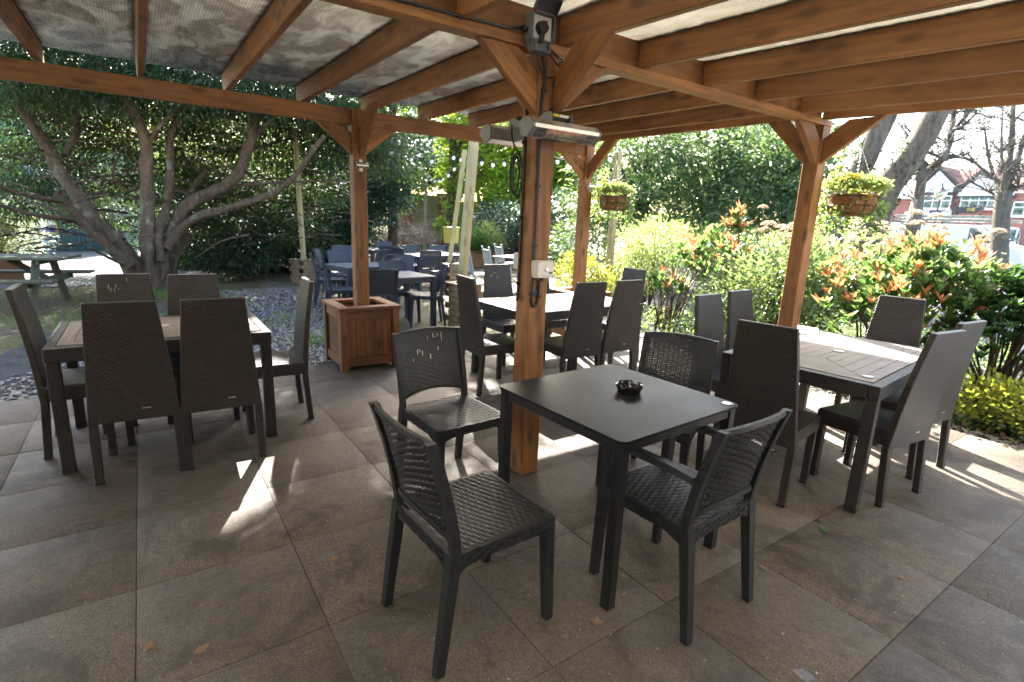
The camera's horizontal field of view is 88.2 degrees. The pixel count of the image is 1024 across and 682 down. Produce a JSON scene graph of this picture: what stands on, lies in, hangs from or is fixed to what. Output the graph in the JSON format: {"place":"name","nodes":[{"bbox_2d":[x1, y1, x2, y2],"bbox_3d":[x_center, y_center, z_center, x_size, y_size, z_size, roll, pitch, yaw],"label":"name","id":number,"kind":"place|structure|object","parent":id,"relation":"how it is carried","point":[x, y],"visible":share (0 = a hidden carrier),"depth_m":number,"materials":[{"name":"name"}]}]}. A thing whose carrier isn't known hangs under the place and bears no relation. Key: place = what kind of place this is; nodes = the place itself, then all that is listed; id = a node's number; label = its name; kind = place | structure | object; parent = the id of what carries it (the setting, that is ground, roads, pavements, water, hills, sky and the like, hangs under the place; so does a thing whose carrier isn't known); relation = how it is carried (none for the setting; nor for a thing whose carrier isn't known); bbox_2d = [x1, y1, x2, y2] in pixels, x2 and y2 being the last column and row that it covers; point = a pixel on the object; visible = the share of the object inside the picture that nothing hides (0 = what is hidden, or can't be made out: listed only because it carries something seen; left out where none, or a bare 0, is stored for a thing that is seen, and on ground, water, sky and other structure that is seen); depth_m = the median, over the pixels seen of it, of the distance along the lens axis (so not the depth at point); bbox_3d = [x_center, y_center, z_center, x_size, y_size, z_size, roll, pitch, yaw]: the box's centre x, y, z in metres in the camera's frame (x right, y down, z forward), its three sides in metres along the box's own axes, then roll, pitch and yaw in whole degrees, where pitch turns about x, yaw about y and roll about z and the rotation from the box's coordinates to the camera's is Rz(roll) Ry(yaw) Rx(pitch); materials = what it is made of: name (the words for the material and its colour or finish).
{"place":"outdoors","nodes":[
{"label":"outdoors","id":0,"kind":"place"},
{"bbox_2d":[0,248,236,288],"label":"driveway","id":1,"kind":"structure","parent":0,"point":[95,261],"depth_m":13.01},
{"bbox_2d":[4,181,114,251],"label":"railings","id":2,"kind":"object","parent":1,"relation":"on","point":[90,244],"visible":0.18,"depth_m":16.73,"materials":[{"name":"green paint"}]},
{"bbox_2d":[23,142,139,250],"bbox_3d":[-14.434,-4.805,17.912,2.100,3.300,2.700,11,16,32],"label":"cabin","id":3,"kind":"object","parent":1,"relation":"on","point":[75,241],"visible":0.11,"depth_m":17.18,"materials":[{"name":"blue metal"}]},
{"bbox_2d":[220,287,324,346],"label":"gravel path","id":4,"kind":"structure","parent":0,"point":[249,308],"depth_m":8.88,"materials":[{"name":"gravel"}]},
{"bbox_2d":[252,267,572,350],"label":"courtyard","id":5,"kind":"structure","parent":0,"point":[282,279],"depth_m":10.79,"materials":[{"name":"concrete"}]},
{"bbox_2d":[288,258,318,283],"bbox_3d":[-4.584,-1.546,11.687,0.490,0.520,0.488,12,16,37],"label":"timber planter","id":6,"kind":"object","parent":5,"relation":"on","point":[298,266],"visible":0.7,"depth_m":11.51,"materials":[{"name":"wood"}]},
{"bbox_2d":[292,128,307,276],"bbox_3d":[-4.563,-2.932,11.371,0.085,3.101,0.085,3,13,10],"label":"pole","id":7,"kind":"object","parent":6,"relation":"in","point":[300,217],"visible":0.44,"depth_m":11.34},
{"bbox_2d":[324,262,399,304],"bbox_3d":[-2.495,-0.905,8.823,0.800,0.733,0.950,14,18,42],"label":"yard table","id":8,"kind":"object","parent":5,"relation":"on","point":[346,268],"visible":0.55,"depth_m":8.47,"materials":[{"name":"blue plastic"}]},
{"bbox_2d":[369,269,398,303],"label":"resin chair","id":9,"kind":"object","parent":5,"relation":"on","point":[383,281],"visible":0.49,"depth_m":6.89,"materials":[{"name":"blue plastic"}]},
{"bbox_2d":[378,260,420,321],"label":"resin chair","id":10,"kind":"object","parent":5,"relation":"on","point":[393,264],"visible":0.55,"depth_m":8.06,"materials":[{"name":"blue plastic"}]},
{"bbox_2d":[377,271,436,326],"bbox_3d":[-1.645,-0.599,7.651,0.800,0.733,0.800,-9,17,-40],"label":"yard table","id":11,"kind":"object","parent":5,"relation":"on","point":[407,279],"visible":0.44,"depth_m":7.56,"materials":[{"name":"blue plastic"}]},
{"bbox_2d":[414,250,441,291],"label":"resin chair","id":12,"kind":"object","parent":5,"relation":"on","point":[428,257],"visible":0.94,"depth_m":10.85,"materials":[{"name":"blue plastic"}]},
{"bbox_2d":[408,264,448,327],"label":"resin chair","id":13,"kind":"object","parent":5,"relation":"on","point":[426,295],"visible":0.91,"depth_m":7.62,"materials":[{"name":"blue plastic"}]},
{"bbox_2d":[434,261,458,290],"bbox_3d":[-1.367,-1.430,11.607,0.528,0.580,0.530,-9,17,-39],"label":"timber planter","id":14,"kind":"object","parent":5,"relation":"on","point":[452,273],"visible":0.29,"depth_m":11.36,"materials":[{"name":"wood"}]},
{"bbox_2d":[446,149,466,279],"bbox_3d":[-1.213,-2.635,11.346,0.095,2.817,0.095,9,13,-4],"label":"pole","id":15,"kind":"object","parent":14,"relation":"in","point":[457,204],"visible":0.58,"depth_m":11.25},
{"bbox_2d":[445,281,483,326],"bbox_3d":[-0.688,-0.530,7.717,0.448,0.640,0.450,-9,17,-39],"label":"timber planter","id":16,"kind":"object","parent":5,"relation":"on","point":[452,315],"visible":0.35,"depth_m":7.59,"materials":[{"name":"wood"}]},
{"bbox_2d":[458,127,479,276],"bbox_3d":[-0.622,-1.912,7.543,0.110,3.167,0.110,12,10,35],"label":"pole","id":17,"kind":"object","parent":16,"relation":"in","point":[469,196],"visible":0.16,"depth_m":7.50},
{"bbox_2d":[0,226,849,353],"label":"ground","id":18,"kind":"structure","parent":0,"point":[12,339],"depth_m":8.46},
{"bbox_2d":[0,183,69,263],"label":"silver shrub","id":19,"kind":"object","parent":18,"relation":"on","point":[27,238],"visible":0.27,"depth_m":12.46,"materials":[{"name":"green plant"}]},
{"bbox_2d":[0,253,94,311],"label":"picnic bench","id":20,"kind":"object","parent":18,"relation":"on","point":[36,280],"visible":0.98,"depth_m":7.89,"materials":[{"name":"grey wood"}]},
{"bbox_2d":[0,289,332,400],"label":"slate border","id":21,"kind":"object","parent":18,"relation":"on","point":[11,364],"visible":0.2,"depth_m":5.53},
{"bbox_2d":[1,285,323,348],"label":"grass tufts","id":22,"kind":"object","parent":21,"relation":"on","point":[162,294],"visible":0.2,"depth_m":7.16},
{"bbox_2d":[0,308,334,401],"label":"slate chippings","id":23,"kind":"object","parent":21,"relation":"on","point":[23,386],"visible":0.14,"depth_m":6.06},
{"bbox_2d":[0,40,436,290],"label":"yew tree","id":24,"kind":"object","parent":18,"relation":"on","point":[91,118],"visible":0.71,"depth_m":10.55,"materials":[{"name":"green plant"}]},
{"bbox_2d":[208,178,373,273],"bbox_3d":[-5.826,-2.905,14.109,4.404,3.158,3.843,-7,16,-34],"label":"dark shrub","id":25,"kind":"object","parent":18,"relation":"on","point":[324,232],"visible":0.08,"depth_m":13.87,"materials":[{"name":"green plant"}]},
{"bbox_2d":[293,151,418,267],"bbox_3d":[-4.731,-3.757,15.279,4.307,3.990,3.936,-7,16,-34],"label":"dark shrub","id":26,"kind":"object","parent":18,"relation":"on","point":[374,212],"visible":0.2,"depth_m":15.20,"materials":[{"name":"green plant"}]},
{"bbox_2d":[318,95,461,245],"bbox_3d":[-3.747,-6.936,15.696,5.846,9.512,6.036,-7,16,-34],"label":"holly tree","id":27,"kind":"object","parent":18,"relation":"on","point":[392,236],"visible":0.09,"depth_m":16.62,"materials":[{"name":"green plant"}]},
{"bbox_2d":[429,113,498,251],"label":"ivy tree","id":28,"kind":"object","parent":18,"relation":"on","point":[451,181],"visible":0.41,"depth_m":20.74,"materials":[{"name":"green plant"}]},
{"bbox_2d":[386,106,561,229],"bbox_3d":[-2.297,-9.713,27.202,11.155,9.846,11.933,5,13,11],"label":"beech tree","id":29,"kind":"object","parent":18,"relation":"on","point":[487,174],"visible":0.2,"depth_m":23.63,"materials":[{"name":"green plant"}]},
{"bbox_2d":[457,249,514,267],"bbox_3d":[-0.788,-2.744,17.447,0.600,0.529,2.231,13,17,40],"label":"long planter","id":30,"kind":"object","parent":18,"relation":"on","point":[477,260],"visible":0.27,"depth_m":16.85,"materials":[{"name":"brown wood"}]},
{"bbox_2d":[473,218,511,254],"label":"planter shrub","id":31,"kind":"object","parent":30,"relation":"in","point":[496,238],"visible":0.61,"depth_m":17.07,"materials":[{"name":"green plant"}]},
{"bbox_2d":[369,210,605,261],"bbox_3d":[-3.970,-3.930,21.433,19.223,3.069,9.935,-7,16,-34],"label":"brushwood heap","id":32,"kind":"object","parent":18,"relation":"on","point":[416,238],"visible":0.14,"depth_m":20.78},
{"bbox_2d":[471,183,594,265],"bbox_3d":[0.494,-3.918,18.167,5.062,2.913,3.444,9,15,26],"label":"dark shrub","id":33,"kind":"object","parent":18,"relation":"on","point":[513,223],"visible":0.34,"depth_m":17.66,"materials":[{"name":"green plant"}]},
{"bbox_2d":[479,123,625,252],"bbox_3d":[2.107,-8.206,26.338,8.500,7.656,7.170,-7,16,-34],"label":"beech tree","id":34,"kind":"object","parent":18,"relation":"on","point":[562,175],"visible":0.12,"depth_m":24.53,"materials":[{"name":"green plant"}]},
{"bbox_2d":[549,130,717,271],"bbox_3d":[3.217,-4.445,15.021,5.156,5.516,4.562,2,13,-1],"label":"evergreen tree","id":35,"kind":"object","parent":18,"relation":"on","point":[639,179],"visible":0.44,"depth_m":14.45,"materials":[{"name":"green plant"}]},
{"bbox_2d":[557,115,857,247],"bbox_3d":[8.303,-7.093,23.611,11.910,7.192,7.220,7,14,21],"label":"evergreen tree","id":36,"kind":"object","parent":18,"relation":"on","point":[653,215],"visible":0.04,"depth_m":23.48,"materials":[{"name":"green plant"}]},
{"bbox_2d":[629,124,793,276],"bbox_3d":[5.796,-4.537,15.397,5.390,5.727,4.860,-7,16,-34],"label":"evergreen tree","id":37,"kind":"object","parent":18,"relation":"on","point":[700,212],"visible":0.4,"depth_m":14.39,"materials":[{"name":"green plant"}]},
{"bbox_2d":[694,112,864,277],"bbox_3d":[6.864,-3.843,13.645,4.118,5.252,4.615,8,14,22],"label":"evergreen tree","id":38,"kind":"object","parent":18,"relation":"on","point":[783,188],"visible":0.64,"depth_m":12.96,"materials":[{"name":"green plant"}]},
{"bbox_2d":[614,287,1023,448],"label":"planting bed","id":39,"kind":"object","parent":18,"relation":"on","point":[656,296],"depth_m":8.58,"materials":[{"name":"plant"}]},
{"bbox_2d":[552,248,628,296],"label":"euonymus shrub","id":40,"kind":"object","parent":39,"relation":"on","point":[597,274],"visible":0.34,"depth_m":8.99,"materials":[{"name":"yellow plant"}]},
{"bbox_2d":[605,151,621,291],"bbox_3d":[1.729,-1.833,9.162,0.100,2.750,0.100,-7,16,-34],"label":"pole","id":41,"kind":"object","parent":39,"relation":"on","point":[611,240],"visible":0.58,"depth_m":9.10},
{"bbox_2d":[601,211,697,305],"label":"golden shrub","id":42,"kind":"object","parent":39,"relation":"on","point":[646,255],"visible":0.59,"depth_m":9.90,"materials":[{"name":"yellow plant"}]},
{"bbox_2d":[645,223,745,332],"bbox_3d":[2.625,-0.888,7.718,1.373,1.664,0.981,7,14,18],"label":"photinia shrub","id":43,"kind":"object","parent":39,"relation":"on","point":[661,279],"visible":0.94,"depth_m":7.60,"materials":[{"name":"green plant"}]},
{"bbox_2d":[676,221,776,292],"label":"green shrub","id":44,"kind":"object","parent":39,"relation":"on","point":[724,256],"visible":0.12,"depth_m":11.37,"materials":[{"name":"green plant"}]},
{"bbox_2d":[711,200,755,330],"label":"photinia shrub","id":45,"kind":"object","parent":39,"relation":"on","point":[736,223],"visible":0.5,"depth_m":7.73,"materials":[{"name":"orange plant"}]},
{"bbox_2d":[683,228,884,332],"bbox_3d":[3.476,-0.646,6.905,1.982,1.676,2.646,-7,16,-34],"label":"hedge shrub","id":46,"kind":"object","parent":39,"relation":"on","point":[768,285],"visible":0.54,"depth_m":6.57,"materials":[{"name":"green plant"}]},
{"bbox_2d":[695,205,873,323],"bbox_3d":[3.631,-0.904,7.285,2.219,1.906,2.402,4,13,6],"label":"hydrangea","id":47,"kind":"object","parent":39,"relation":"on","point":[784,227],"visible":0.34,"depth_m":7.17,"materials":[{"name":"green plant"}]},
{"bbox_2d":[640,328,1023,449],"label":"slate mulch","id":48,"kind":"object","parent":39,"relation":"on","point":[990,436],"visible":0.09,"depth_m":4.34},
{"bbox_2d":[641,296,1023,389],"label":"bed ground cover","id":49,"kind":"object","parent":39,"relation":"on","point":[685,325],"visible":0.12,"depth_m":7.57,"materials":[{"name":"green plant"}]},
{"bbox_2d":[765,209,1008,337],"bbox_3d":[4.323,-0.637,6.352,2.929,1.863,2.390,-7,16,-34],"label":"hydrangea","id":50,"kind":"object","parent":39,"relation":"on","point":[881,236],"visible":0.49,"depth_m":6.15,"materials":[{"name":"green plant"}]},
{"bbox_2d":[811,229,1013,344],"bbox_3d":[3.949,-0.305,5.440,1.520,1.666,1.750,-7,16,-34],"label":"photinia shrub","id":51,"kind":"object","parent":39,"relation":"on","point":[938,263],"visible":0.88,"depth_m":5.07,"materials":[{"name":"green plant"}]},
{"bbox_2d":[921,263,1023,409],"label":"laurel shrub","id":52,"kind":"object","parent":39,"relation":"on","point":[1011,316],"visible":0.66,"depth_m":4.73,"materials":[{"name":"green plant"}]},
{"bbox_2d":[951,395,1023,440],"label":"ivy ground cover","id":53,"kind":"object","parent":39,"relation":"on","point":[993,421],"visible":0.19,"depth_m":4.39,"materials":[{"name":"green plant"}]},
{"bbox_2d":[952,363,1023,441],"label":"euonymus shrub","id":54,"kind":"object","parent":39,"relation":"on","point":[1011,388],"visible":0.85,"depth_m":4.34,"materials":[{"name":"yellow plant"}]},
{"bbox_2d":[809,114,897,318],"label":"leaning tree","id":55,"kind":"object","parent":18,"relation":"on","point":[875,136],"visible":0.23,"depth_m":8.86,"materials":[{"name":"grey plant"}]},
{"bbox_2d":[837,110,950,317],"bbox_3d":[7.005,-2.881,9.421,1.487,5.285,0.656,10,15,29],"label":"leaning tree","id":56,"kind":"object","parent":18,"relation":"on","point":[901,168],"visible":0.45,"depth_m":9.20,"materials":[{"name":"grey plant"}]},
{"bbox_2d":[0,343,1023,681],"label":"terrace","id":57,"kind":"structure","parent":0,"point":[968,499],"depth_m":2.43,"materials":[{"name":"tile"}]},
{"bbox_2d":[4,283,137,459],"bbox_3d":[-2.770,0.157,3.384,0.522,1.035,0.442,-6,15,-32],"label":"wicker chair","id":58,"kind":"object","parent":57,"relation":"on","point":[31,331],"visible":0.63,"depth_m":3.19,"materials":[{"name":"brown wicker"}]},
{"bbox_2d":[80,300,185,485],"bbox_3d":[-2.210,0.244,3.107,0.442,1.035,0.522,-5,15,-29],"label":"wicker chair","id":59,"kind":"object","parent":57,"relation":"on","point":[129,375],"visible":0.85,"depth_m":2.90,"materials":[{"name":"brown wicker"}]},
{"bbox_2d":[96,273,173,433],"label":"wicker chair","id":60,"kind":"object","parent":57,"relation":"on","point":[125,287],"visible":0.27,"depth_m":3.86,"materials":[{"name":"brown wicker"}]},
{"bbox_2d":[41,311,277,474],"bbox_3d":[-2.337,0.262,3.623,1.160,0.757,0.860,-7,16,-34],"label":"slatted table","id":61,"kind":"object","parent":57,"relation":"on","point":[64,344],"visible":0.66,"depth_m":3.21,"materials":[{"name":"brown wood"}]},
{"bbox_2d":[167,274,240,419],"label":"wicker chair","id":62,"kind":"object","parent":57,"relation":"on","point":[187,286],"visible":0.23,"depth_m":3.97,"materials":[{"name":"brown wicker"}]},
{"bbox_2d":[180,297,266,470],"bbox_3d":[-1.845,0.209,3.318,0.442,1.035,0.522,-6,15,-32],"label":"wicker chair","id":63,"kind":"object","parent":57,"relation":"on","point":[218,370],"visible":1,"depth_m":3.11,"materials":[{"name":"brown wicker"}]},
{"bbox_2d":[242,277,313,427],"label":"wicker chair","id":64,"kind":"object","parent":57,"relation":"on","point":[294,361],"visible":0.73,"depth_m":3.93,"materials":[{"name":"brown wicker"}]},
{"bbox_2d":[321,297,400,372],"bbox_3d":[-1.576,-0.088,5.525,0.630,0.640,0.630,-7,16,-34],"label":"planter","id":65,"kind":"object","parent":57,"relation":"on","point":[354,336],"visible":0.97,"depth_m":5.32,"materials":[{"name":"brown wood"}]},
{"bbox_2d":[391,326,499,510],"bbox_3d":[-0.372,0.403,3.082,0.464,0.879,0.578,-8,16,-37],"label":"resin chair","id":66,"kind":"object","parent":57,"relation":"on","point":[463,402],"visible":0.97,"depth_m":3.13,"materials":[{"name":"plastic"}]},
{"bbox_2d":[368,401,554,680],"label":"resin chair","id":67,"kind":"object","parent":57,"relation":"on","point":[427,504],"visible":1,"depth_m":1.90,"materials":[{"name":"plastic"}]},
{"bbox_2d":[456,274,514,395],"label":"wicker chair","id":68,"kind":"object","parent":57,"relation":"on","point":[478,342],"visible":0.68,"depth_m":4.68,"materials":[{"name":"brown wicker"}]},
{"bbox_2d":[482,264,515,365],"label":"wicker chair","id":69,"kind":"object","parent":57,"relation":"on","point":[497,281],"visible":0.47,"depth_m":5.88,"materials":[{"name":"brown wicker"}]},
{"bbox_2d":[0,0,1023,474],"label":"pergola","id":70,"kind":"object","parent":57,"relation":"on","point":[634,68],"visible":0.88,"depth_m":3.32,"materials":[{"name":"brown wood"}]},
{"bbox_2d":[393,0,524,28],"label":"armoured cable","id":71,"kind":"object","parent":70,"relation":"attached to","point":[443,11],"visible":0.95,"depth_m":2.41,"materials":[{"name":"black rubber"}]},
{"bbox_2d":[480,116,522,147],"bbox_3d":[0.062,-1.203,3.046,0.446,0.154,0.225,-7,16,-34],"label":"patio heater","id":72,"kind":"object","parent":70,"relation":"attached to","point":[495,134],"visible":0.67,"depth_m":2.98,"materials":[{"name":"metal"}]},
{"bbox_2d":[515,108,527,300],"bbox_3d":[0.056,-0.780,2.953,0.028,1.125,0.037,8,14,25],"label":"armoured cable","id":73,"kind":"object","parent":70,"relation":"attached to","point":[521,217],"visible":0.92,"depth_m":2.97,"materials":[{"name":"black rubber"}]},
{"bbox_2d":[529,55,546,307],"bbox_3d":[0.154,-0.834,2.879,0.080,1.323,0.018,-7,16,-34],"label":"armoured cable","id":74,"kind":"object","parent":70,"relation":"attached to","point":[537,187],"visible":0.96,"depth_m":2.87,"materials":[{"name":"black rubber"}]},
{"bbox_2d":[520,0,562,55],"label":"socket box","id":75,"kind":"object","parent":70,"relation":"attached to","point":[539,28],"visible":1,"depth_m":2.59,"materials":[{"name":"grey plastic"}]},
{"bbox_2d":[520,110,601,146],"bbox_3d":[0.226,-1.102,2.725,0.446,0.154,0.225,-7,16,-34],"label":"patio heater","id":76,"kind":"object","parent":70,"relation":"attached to","point":[554,126],"visible":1,"depth_m":2.66,"materials":[{"name":"metal"}]},
{"bbox_2d":[590,154,636,226],"bbox_3d":[1.319,-1.927,6.768,0.612,0.899,0.592,-7,16,-34],"label":"hanging basket","id":77,"kind":"object","parent":70,"relation":"hanging from","point":[608,204],"visible":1,"depth_m":6.68,"materials":[{"name":"green plant"}]},
{"bbox_2d":[814,138,893,235],"bbox_3d":[2.938,-1.310,4.557,0.582,0.817,0.594,-7,16,-34],"label":"hanging basket","id":78,"kind":"object","parent":70,"relation":"hanging from","point":[849,204],"visible":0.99,"depth_m":4.47,"materials":[{"name":"green plant"}]},
{"bbox_2d":[471,293,642,372],"bbox_3d":[0.461,-0.042,5.414,1.500,0.757,0.900,-7,16,-35],"label":"slatted table","id":79,"kind":"object","parent":57,"relation":"on","point":[558,305],"visible":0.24,"depth_m":5.13,"materials":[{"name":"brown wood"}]},
{"bbox_2d":[544,281,606,372],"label":"wicker chair","id":80,"kind":"object","parent":57,"relation":"on","point":[581,336],"visible":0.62,"depth_m":4.67,"materials":[{"name":"brown wicker"}]},
{"bbox_2d":[572,279,643,370],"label":"wicker chair","id":81,"kind":"object","parent":57,"relation":"on","point":[619,332],"visible":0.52,"depth_m":4.93,"materials":[{"name":"brown wicker"}]},
{"bbox_2d":[496,364,737,611],"bbox_3d":[0.478,0.618,2.601,0.810,0.746,0.810,-8,16,-37],"label":"black table","id":82,"kind":"object","parent":57,"relation":"on","point":[593,404],"visible":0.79,"depth_m":2.36,"materials":[{"name":"laminate"}]},
{"bbox_2d":[588,267,646,363],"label":"wicker chair","id":83,"kind":"object","parent":57,"relation":"on","point":[632,274],"visible":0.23,"depth_m":6.02,"materials":[{"name":"brown wicker"}]},
{"bbox_2d":[631,331,718,510],"bbox_3d":[0.906,0.430,3.185,0.464,0.879,0.579,10,15,30],"label":"resin chair","id":84,"kind":"object","parent":57,"relation":"on","point":[656,365],"visible":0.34,"depth_m":3.29,"materials":[{"name":"plastic"}]},
{"bbox_2d":[589,408,792,645],"bbox_3d":[0.722,0.651,2.204,0.493,0.879,0.579,-7,16,-35],"label":"resin armchair","id":85,"kind":"object","parent":57,"relation":"on","point":[706,493],"visible":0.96,"depth_m":2.05,"materials":[{"name":"plastic"}]},
{"bbox_2d":[690,293,737,435],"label":"wicker chair","id":86,"kind":"object","parent":57,"relation":"on","point":[708,322],"visible":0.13,"depth_m":4.05,"materials":[{"name":"brown wicker"}]},
{"bbox_2d":[725,289,753,350],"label":"wicker chair","id":87,"kind":"object","parent":57,"relation":"on","point":[739,304],"visible":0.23,"depth_m":4.35,"materials":[{"name":"brown wicker"}]},
{"bbox_2d":[711,319,820,507],"bbox_3d":[1.555,0.379,3.175,0.522,1.035,0.442,-10,18,-43],"label":"wicker chair","id":88,"kind":"object","parent":57,"relation":"on","point":[763,380],"visible":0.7,"depth_m":2.98,"materials":[{"name":"brown wicker"}]},
{"bbox_2d":[711,331,922,513],"bbox_3d":[2.201,0.433,3.669,1.440,0.757,0.900,-9,17,-39],"label":"slatted table","id":89,"kind":"object","parent":57,"relation":"on","point":[839,363],"visible":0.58,"depth_m":3.14,"materials":[{"name":"brown wood"}]},
{"bbox_2d":[834,295,926,404],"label":"wicker chair","id":90,"kind":"object","parent":57,"relation":"on","point":[897,320],"visible":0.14,"depth_m":4.36,"materials":[{"name":"brown wicker"}]},
{"bbox_2d":[809,329,965,507],"bbox_3d":[2.246,0.399,3.205,0.442,1.035,0.522,-5,15,-27],"label":"wicker chair","id":91,"kind":"object","parent":57,"relation":"on","point":[909,419],"visible":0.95,"depth_m":3.03,"materials":[{"name":"brown wicker"}]},
{"bbox_2d":[842,320,986,479],"bbox_3d":[2.687,0.333,3.565,0.442,1.035,0.522,-5,15,-28],"label":"wicker chair","id":92,"kind":"object","parent":57,"relation":"on","point":[955,379],"visible":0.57,"depth_m":3.41,"materials":[{"name":"brown wicker"}]},
{"bbox_2d":[0,355,1023,681],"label":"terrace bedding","id":93,"kind":"object","parent":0,"point":[468,571],"depth_m":2.32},
{"bbox_2d":[1,40,1023,235],"label":"sky","id":94,"kind":"structure","parent":0,"point":[885,156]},
{"bbox_2d":[550,236,1020,336],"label":"car park","id":95,"kind":"structure","parent":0,"point":[932,321],"depth_m":19.67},
{"bbox_2d":[398,193,446,245],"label":"brick wall","id":96,"kind":"structure","parent":95,"relation":"on","point":[417,218],"depth_m":25.38,"materials":[{"name":"brick"}]},
{"bbox_2d":[890,166,984,223],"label":"brick house","id":97,"kind":"structure","parent":95,"relation":"on","point":[902,208],"depth_m":47.98,"materials":[{"name":"paint"}]},
{"bbox_2d":[877,106,1023,257],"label":"street tree","id":98,"kind":"object","parent":95,"relation":"on","point":[945,154],"visible":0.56,"depth_m":14.21,"materials":[{"name":"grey plant"}]},
{"bbox_2d":[882,219,1023,283],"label":"van","id":99,"kind":"object","parent":95,"relation":"on","point":[958,232],"visible":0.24,"depth_m":18.62,"materials":[{"name":"white paint"}]},
{"bbox_2d":[895,214,1022,222],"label":"ladder","id":100,"kind":"object","parent":99,"relation":"on","point":[966,218],"visible":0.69,"depth_m":18.83,"materials":[{"name":"metal"}]},
{"bbox_2d":[936,105,1023,278],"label":"street tree","id":101,"kind":"object","parent":95,"relation":"on","point":[1001,205],"visible":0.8,"depth_m":17.04,"materials":[{"name":"grey plant"}]},
{"bbox_2d":[953,155,1023,245],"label":"brick house","id":102,"kind":"structure","parent":95,"relation":"on","point":[987,200],"depth_m":45.15,"materials":[{"name":"paint"}]},
{"bbox_2d":[850,514,1023,681],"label":"side path","id":103,"kind":"structure","parent":0,"point":[970,616],"depth_m":2.12,"materials":[{"name":"tile"}]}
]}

